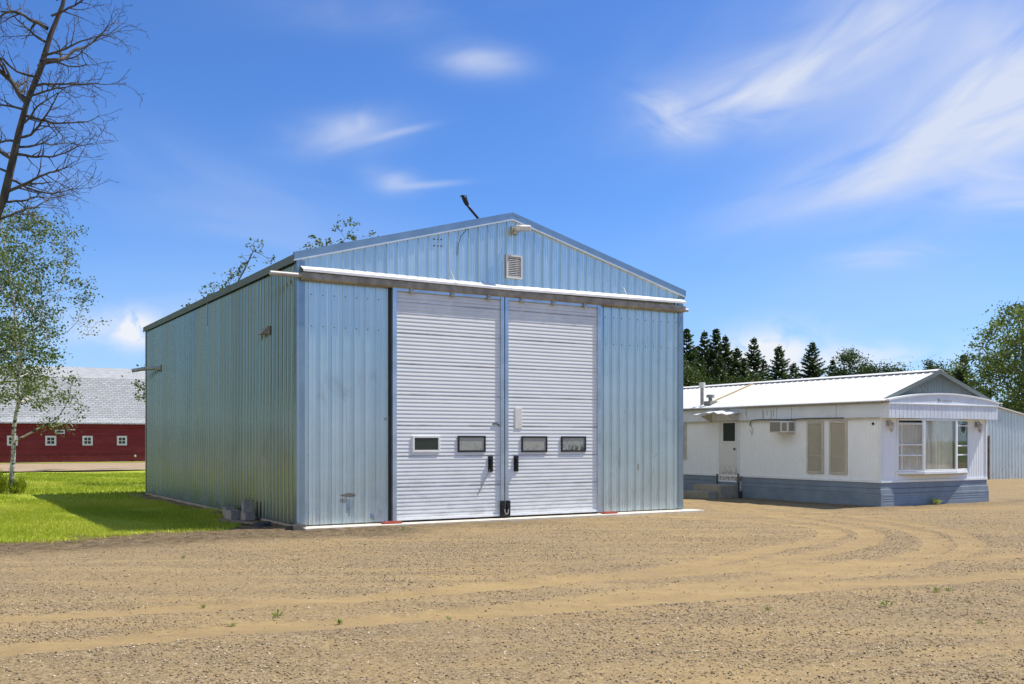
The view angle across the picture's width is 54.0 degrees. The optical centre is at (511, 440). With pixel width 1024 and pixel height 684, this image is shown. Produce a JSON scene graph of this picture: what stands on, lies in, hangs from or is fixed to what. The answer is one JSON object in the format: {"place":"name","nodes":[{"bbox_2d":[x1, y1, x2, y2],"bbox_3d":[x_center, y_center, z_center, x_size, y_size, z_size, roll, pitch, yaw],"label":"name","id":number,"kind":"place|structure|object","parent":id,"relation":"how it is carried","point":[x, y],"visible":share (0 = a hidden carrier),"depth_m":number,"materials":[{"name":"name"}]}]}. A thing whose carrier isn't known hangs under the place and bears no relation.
{"place":"outdoors","nodes":[
{"label":"outdoors","id":0,"kind":"place"},
{"bbox_2d":[0,462,144,471],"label":"dirt road","id":1,"kind":"structure","parent":0,"point":[75,466],"depth_m":62.01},
{"bbox_2d":[0,461,144,463],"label":"verge","id":2,"kind":"structure","parent":1,"relation":"on","point":[78,462],"depth_m":72.50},
{"bbox_2d":[8,468,138,471],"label":"dirt berm","id":3,"kind":"structure","parent":1,"relation":"on","point":[60,469],"depth_m":53.01,"materials":[{"name":"soil"}]},
{"bbox_2d":[0,470,241,543],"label":"lawn","id":4,"kind":"structure","parent":0,"point":[74,514],"depth_m":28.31,"materials":[{"name":"green plant"}]},
{"bbox_2d":[0,469,14,493],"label":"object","id":5,"kind":"object","parent":4,"relation":"on","point":[3,484],"visible":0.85,"depth_m":30.84,"materials":[{"name":"green plant"}]},
{"bbox_2d":[6,474,28,492],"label":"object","id":6,"kind":"object","parent":4,"relation":"on","point":[19,486],"visible":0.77,"depth_m":30.98,"materials":[{"name":"green plant"}]},
{"bbox_2d":[0,208,36,393],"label":"poplar tree","id":7,"kind":"object","parent":4,"relation":"on","point":[6,297],"visible":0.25,"depth_m":35.97,"materials":[{"name":"green plant"}]},
{"bbox_2d":[0,220,75,402],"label":"poplar tree","id":8,"kind":"object","parent":4,"relation":"on","point":[5,365],"visible":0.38,"depth_m":45.63,"materials":[{"name":"green plant"}]},
{"bbox_2d":[0,195,111,492],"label":"aspen tree","id":9,"kind":"object","parent":4,"relation":"on","point":[16,344],"visible":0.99,"depth_m":31.31,"materials":[{"name":"green plant"}]},
{"bbox_2d":[0,0,149,229],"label":"dead tree","id":10,"kind":"object","parent":4,"relation":"on","point":[26,100],"visible":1,"depth_m":22.02,"materials":[{"name":"brown plant"}]},
{"bbox_2d":[121,237,274,401],"bbox_3d":[-11.206,-2.934,38.216,5.794,9.587,4.615,0,0,33],"label":"aspen tree","id":11,"kind":"object","parent":4,"relation":"on","point":[210,286],"visible":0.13,"depth_m":38.01,"materials":[{"name":"green plant"}]},
{"bbox_2d":[0,470,1023,683],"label":"gravel yard","id":12,"kind":"structure","parent":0,"point":[1006,496],"depth_m":10.66,"materials":[{"name":"beige gravel"}]},
{"bbox_2d":[222,507,234,515],"bbox_3d":[-6.188,1.550,21.939,0.200,0.200,0.400,0,0,-25],"label":"concrete block","id":13,"kind":"object","parent":12,"relation":"on","point":[225,508],"depth_m":21.91,"materials":[{"name":"grey concrete"}]},
{"bbox_2d":[224,509,240,519],"bbox_3d":[-5.871,1.550,21.079,0.200,0.200,0.400,0,0,-38],"label":"concrete block","id":14,"kind":"object","parent":12,"relation":"on","point":[232,514],"depth_m":20.94,"materials":[{"name":"grey concrete"}]},
{"bbox_2d":[217,519,271,525],"bbox_3d":[-5.254,1.600,19.699,1.500,0.066,0.160,3,2,37],"label":"plank","id":15,"kind":"object","parent":12,"relation":"on","point":[240,522],"visible":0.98,"depth_m":19.71,"materials":[{"name":"brown wood"}]},
{"bbox_2d":[241,511,254,519],"bbox_3d":[-5.468,1.570,20.796,0.200,0.200,0.400,0,0,-29],"label":"concrete block","id":16,"kind":"object","parent":12,"relation":"on","point":[247,515],"depth_m":20.63,"materials":[{"name":"grey concrete"}]},
{"bbox_2d":[242,501,253,511],"bbox_3d":[-5.479,1.368,20.813,0.200,0.200,0.400,0,0,-21],"label":"concrete block","id":17,"kind":"object","parent":16,"relation":"on","point":[248,506],"depth_m":20.63,"materials":[{"name":"grey concrete"}]},
{"bbox_2d":[252,521,270,526],"bbox_3d":[-4.809,1.610,19.334,0.397,0.120,0.646,0,0,-11],"label":"broken slab","id":18,"kind":"object","parent":12,"relation":"on","point":[262,524],"depth_m":19.11,"materials":[{"name":"grey concrete"}]},
{"bbox_2d":[264,609,283,617],"bbox_3d":[-2.201,1.606,9.411,0.197,0.100,0.142,0,0,32],"label":"weed","id":19,"kind":"object","parent":12,"relation":"on","point":[276,615],"visible":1,"depth_m":9.41,"materials":[{"name":"green plant"}]},
{"bbox_2d":[285,524,305,530],"bbox_3d":[-3.984,1.610,18.627,0.273,0.120,0.482,0,0,39],"label":"broken slab","id":20,"kind":"object","parent":12,"relation":"on","point":[296,527],"depth_m":18.49,"materials":[{"name":"grey concrete"}]},
{"bbox_2d":[300,214,377,248],"bbox_3d":[-6.459,-3.349,38.059,4.246,10.414,3.879,0,0,0],"label":"aspen tree","id":21,"kind":"object","parent":12,"relation":"on","point":[319,241],"visible":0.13,"depth_m":38.07,"materials":[{"name":"green plant"}]},
{"bbox_2d":[131,195,703,529],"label":"metal shop","id":22,"kind":"structure","parent":12,"relation":"on","point":[511,366],"depth_m":21.06},
{"bbox_2d":[381,521,401,523],"bbox_3d":[-2.348,1.589,19.593,0.400,0.049,0.130,0,0,-31],"label":"door stop","id":23,"kind":"object","parent":22,"relation":"on","point":[391,522],"depth_m":19.53,"materials":[{"name":"red paint"}]},
{"bbox_2d":[391,288,508,521],"bbox_3d":[-1.219,-0.720,20.401,2.613,4.680,0.174,0,0,-31],"label":"sliding door","id":24,"kind":"structure","parent":22,"relation":"in","point":[447,348],"depth_m":20.38,"materials":[{"name":"white metal"}]},
{"bbox_2d":[504,297,600,517],"bbox_3d":[0.903,-0.720,21.691,2.469,4.680,0.135,0,0,-31],"label":"sliding door","id":25,"kind":"structure","parent":22,"relation":"in","point":[552,349],"depth_m":21.68,"materials":[{"name":"white metal"}]},
{"bbox_2d":[601,511,617,513],"bbox_3d":[2.157,1.589,22.289,0.380,0.049,0.130,0,0,-31],"label":"door stop","id":26,"kind":"object","parent":22,"relation":"on","point":[609,512],"depth_m":22.24,"materials":[{"name":"red paint"}]},
{"bbox_2d":[683,354,689,382],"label":"spruce tree","id":27,"kind":"object","parent":12,"relation":"on","point":[684,361],"visible":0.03,"depth_m":59.88,"materials":[{"name":"green plant"}]},
{"bbox_2d":[683,329,700,366],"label":"spruce tree","id":28,"kind":"object","parent":12,"relation":"on","point":[687,336],"visible":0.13,"depth_m":61.85,"materials":[{"name":"green plant"}]},
{"bbox_2d":[694,330,713,376],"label":"spruce tree","id":29,"kind":"object","parent":12,"relation":"on","point":[702,341],"visible":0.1,"depth_m":63.90,"materials":[{"name":"green plant"}]},
{"bbox_2d":[697,356,710,378],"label":"spruce tree","id":30,"kind":"object","parent":12,"relation":"on","point":[701,358],"visible":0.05,"depth_m":59.89,"materials":[{"name":"green plant"}]},
{"bbox_2d":[683,352,729,386],"bbox_3d":[10.557,-1.650,57.049,5.481,7.025,4.870,0,0,0],"label":"broadleaf tree","id":31,"kind":"object","parent":12,"relation":"on","point":[692,374],"visible":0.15,"depth_m":56.30,"materials":[{"name":"green plant"}]},
{"bbox_2d":[683,484,737,498],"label":"concrete steps","id":32,"kind":"structure","parent":12,"relation":"on","point":[709,491],"depth_m":29.19,"materials":[{"name":"grey concrete"}]},
{"bbox_2d":[701,328,732,378],"bbox_3d":[13.240,-2.627,63.274,5.516,8.943,5.301,0,0,-24],"label":"spruce tree","id":33,"kind":"object","parent":12,"relation":"on","point":[716,337],"visible":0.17,"depth_m":62.86,"materials":[{"name":"green plant"}]},
{"bbox_2d":[708,354,735,383],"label":"spruce tree","id":34,"kind":"object","parent":12,"relation":"on","point":[717,369],"visible":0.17,"depth_m":58.91,"materials":[{"name":"green plant"}]},
{"bbox_2d":[709,334,734,383],"bbox_3d":[13.190,-2.376,62.047,4.573,8.416,4.609,0,0,-38],"label":"spruce tree","id":35,"kind":"object","parent":12,"relation":"on","point":[727,353],"visible":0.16,"depth_m":61.90,"materials":[{"name":"green plant"}]},
{"bbox_2d":[707,369,764,384],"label":"broadleaf tree","id":36,"kind":"object","parent":12,"relation":"on","point":[754,377],"visible":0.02,"depth_m":56.52,"materials":[{"name":"green plant"}]},
{"bbox_2d":[725,348,749,382],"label":"spruce tree","id":37,"kind":"object","parent":12,"relation":"on","point":[736,355],"visible":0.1,"depth_m":60.84,"materials":[{"name":"green plant"}]},
{"bbox_2d":[736,476,741,497],"bbox_3d":[6.548,1.363,28.916,0.197,0.675,0.091,0,0,-31],"label":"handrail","id":38,"kind":"object","parent":12,"relation":"on","point":[740,488],"visible":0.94,"depth_m":28.91,"materials":[{"name":"black metal"}]},
{"bbox_2d":[734,358,750,382],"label":"spruce tree","id":39,"kind":"object","parent":12,"relation":"on","point":[744,365],"visible":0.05,"depth_m":59.93,"materials":[{"name":"green plant"}]},
{"bbox_2d":[744,337,768,377],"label":"spruce tree","id":40,"kind":"object","parent":12,"relation":"on","point":[756,361],"visible":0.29,"depth_m":61.87,"materials":[{"name":"green plant"}]},
{"bbox_2d":[746,374,780,381],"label":"broadleaf tree","id":41,"kind":"object","parent":12,"relation":"on","point":[768,378],"depth_m":56.63,"materials":[{"name":"green plant"}]},
{"bbox_2d":[759,361,771,379],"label":"spruce tree","id":42,"kind":"object","parent":12,"relation":"on","point":[765,365],"visible":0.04,"depth_m":63.91,"materials":[{"name":"green plant"}]},
{"bbox_2d":[765,344,793,380],"bbox_3d":[16.605,-2.117,62.770,5.431,7.874,5.477,0,0,29],"label":"spruce tree","id":43,"kind":"object","parent":12,"relation":"on","point":[782,373],"visible":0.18,"depth_m":62.85,"materials":[{"name":"green plant"}]},
{"bbox_2d":[789,362,801,378],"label":"spruce tree","id":44,"kind":"object","parent":12,"relation":"on","point":[793,367],"visible":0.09,"depth_m":65.94,"materials":[{"name":"green plant"}]},
{"bbox_2d":[791,342,830,378],"bbox_3d":[18.725,-2.186,61.825,5.578,8.020,5.531,0,0,40],"label":"spruce tree","id":45,"kind":"object","parent":12,"relation":"on","point":[813,370],"visible":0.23,"depth_m":61.86,"materials":[{"name":"green plant"}]},
{"bbox_2d":[824,358,836,376],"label":"spruce tree","id":46,"kind":"object","parent":12,"relation":"on","point":[832,362],"visible":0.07,"depth_m":65.94,"materials":[{"name":"green plant"}]},
{"bbox_2d":[683,369,1002,506],"bbox_3d":[7.096,-0.087,32.521,5.185,3.573,15.535,0,0,-31],"label":"mobile home","id":47,"kind":"object","parent":12,"relation":"on","point":[911,438],"visible":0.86,"depth_m":26.82,"materials":[{"name":"white metal"}]},
{"bbox_2d":[683,424,685,458],"bbox_3d":[5.214,0.030,31.779,0.039,1.080,0.880,0,0,-31],"label":"window","id":48,"kind":"structure","parent":47,"relation":"in","point":[684,426],"depth_m":31.44,"materials":[{"name":"beige glass"}]},
{"bbox_2d":[720,422,737,479],"bbox_3d":[6.394,0.275,29.751,0.063,1.780,0.760,0,0,-31],"label":"door","id":49,"kind":"structure","parent":47,"relation":"in","point":[728,430],"depth_m":29.75,"materials":[{"name":"paint"}]},
{"bbox_2d":[807,421,823,473],"bbox_3d":[8.123,0.177,26.917,0.039,1.385,0.570,0,0,-31],"label":"window","id":50,"kind":"structure","parent":47,"relation":"in","point":[815,430],"depth_m":26.91,"materials":[{"name":"beige glass"}]},
{"bbox_2d":[829,421,846,473],"bbox_3d":[8.520,0.177,26.246,0.039,1.385,0.580,0,0,-31],"label":"window","id":51,"kind":"structure","parent":47,"relation":"in","point":[837,429],"depth_m":26.25,"materials":[{"name":"beige glass"}]},
{"bbox_2d":[896,419,968,475],"bbox_3d":[11.044,0.162,26.046,2.964,1.446,0.317,0,0,-31],"label":"bay window","id":52,"kind":"structure","parent":47,"relation":"in","point":[924,446],"depth_m":25.83,"materials":[{"name":"white glass"}]},
{"bbox_2d":[824,345,885,376],"bbox_3d":[22.018,-2.181,64.066,4.584,8.071,4.319,0,0,0],"label":"broadleaf tree","id":53,"kind":"object","parent":12,"relation":"on","point":[850,358],"visible":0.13,"depth_m":63.69,"materials":[{"name":"green plant"}]},
{"bbox_2d":[849,359,914,373],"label":"broadleaf tree","id":54,"kind":"object","parent":12,"relation":"on","point":[888,369],"visible":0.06,"depth_m":63.04,"materials":[{"name":"green plant"}]},
{"bbox_2d":[876,598,893,605],"bbox_3d":[3.717,1.613,10.053,0.187,0.076,0.128,0,0,-32],"label":"weed","id":55,"kind":"object","parent":12,"relation":"on","point":[882,602],"visible":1,"depth_m":10.04,"materials":[{"name":"green plant"}]},
{"bbox_2d":[918,355,953,374],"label":"broadleaf tree","id":56,"kind":"object","parent":12,"relation":"on","point":[929,365],"visible":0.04,"depth_m":59.91,"materials":[{"name":"green plant"}]},
{"bbox_2d":[930,497,941,504],"bbox_3d":[10.941,1.536,25.932,0.382,0.221,0.312,0,0,-44],"label":"grass tuft","id":57,"kind":"object","parent":12,"relation":"on","point":[934,501],"visible":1,"depth_m":25.93,"materials":[{"name":"green plant"}]},
{"bbox_2d":[944,364,976,381],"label":"broadleaf tree","id":58,"kind":"object","parent":12,"relation":"on","point":[954,372],"depth_m":61.84,"materials":[{"name":"green plant"}]},
{"bbox_2d":[953,355,981,390],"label":"spruce tree","id":59,"kind":"object","parent":12,"relation":"on","point":[958,376],"visible":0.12,"depth_m":57.90,"materials":[{"name":"green plant"}]},
{"bbox_2d":[933,297,1023,412],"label":"willow tree","id":60,"kind":"object","parent":12,"relation":"on","point":[999,366],"visible":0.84,"depth_m":49.72,"materials":[{"name":"green plant"}]},
{"bbox_2d":[987,406,1023,478],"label":"machine shed","id":61,"kind":"structure","parent":12,"relation":"on","point":[1005,445],"depth_m":43.78,"materials":[{"name":"metal"}]},
{"bbox_2d":[987,437,987,477],"bbox_3d":[20.295,0.750,43.108,0.300,1.840,0.030,0,0,-31],"label":"doorway","id":62,"kind":"structure","parent":61,"relation":"in","point":[987,437],"depth_m":43.17,"materials":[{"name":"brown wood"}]},
{"bbox_2d":[0,0,1023,406],"label":"sky","id":63,"kind":"structure","parent":0,"point":[831,174],"materials":[{"name":"blue"}]},
{"label":"ground","id":64,"kind":"structure","parent":0,"visible":0},
{"bbox_2d":[0,365,144,463],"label":"red barn","id":65,"kind":"structure","parent":64,"relation":"on","point":[111,425],"depth_m":74.56,"materials":[{"name":"wood"}]},
{"bbox_2d":[6,436,18,446],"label":"window","id":66,"kind":"structure","parent":65,"relation":"in","point":[8,437],"depth_m":71.45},
{"bbox_2d":[44,436,56,446],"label":"window","id":67,"kind":"structure","parent":65,"relation":"in","point":[50,441],"depth_m":72.81,"materials":[{"name":"white wood"}]},
{"bbox_2d":[54,430,65,434],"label":"window","id":68,"kind":"structure","parent":65,"relation":"in","point":[62,432],"depth_m":73.18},
{"bbox_2d":[82,436,92,446],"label":"window","id":69,"kind":"structure","parent":65,"relation":"in","point":[87,441],"depth_m":74.08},
{"bbox_2d":[117,436,127,445],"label":"window","id":70,"kind":"structure","parent":65,"relation":"in","point":[121,440],"depth_m":75.34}
]}

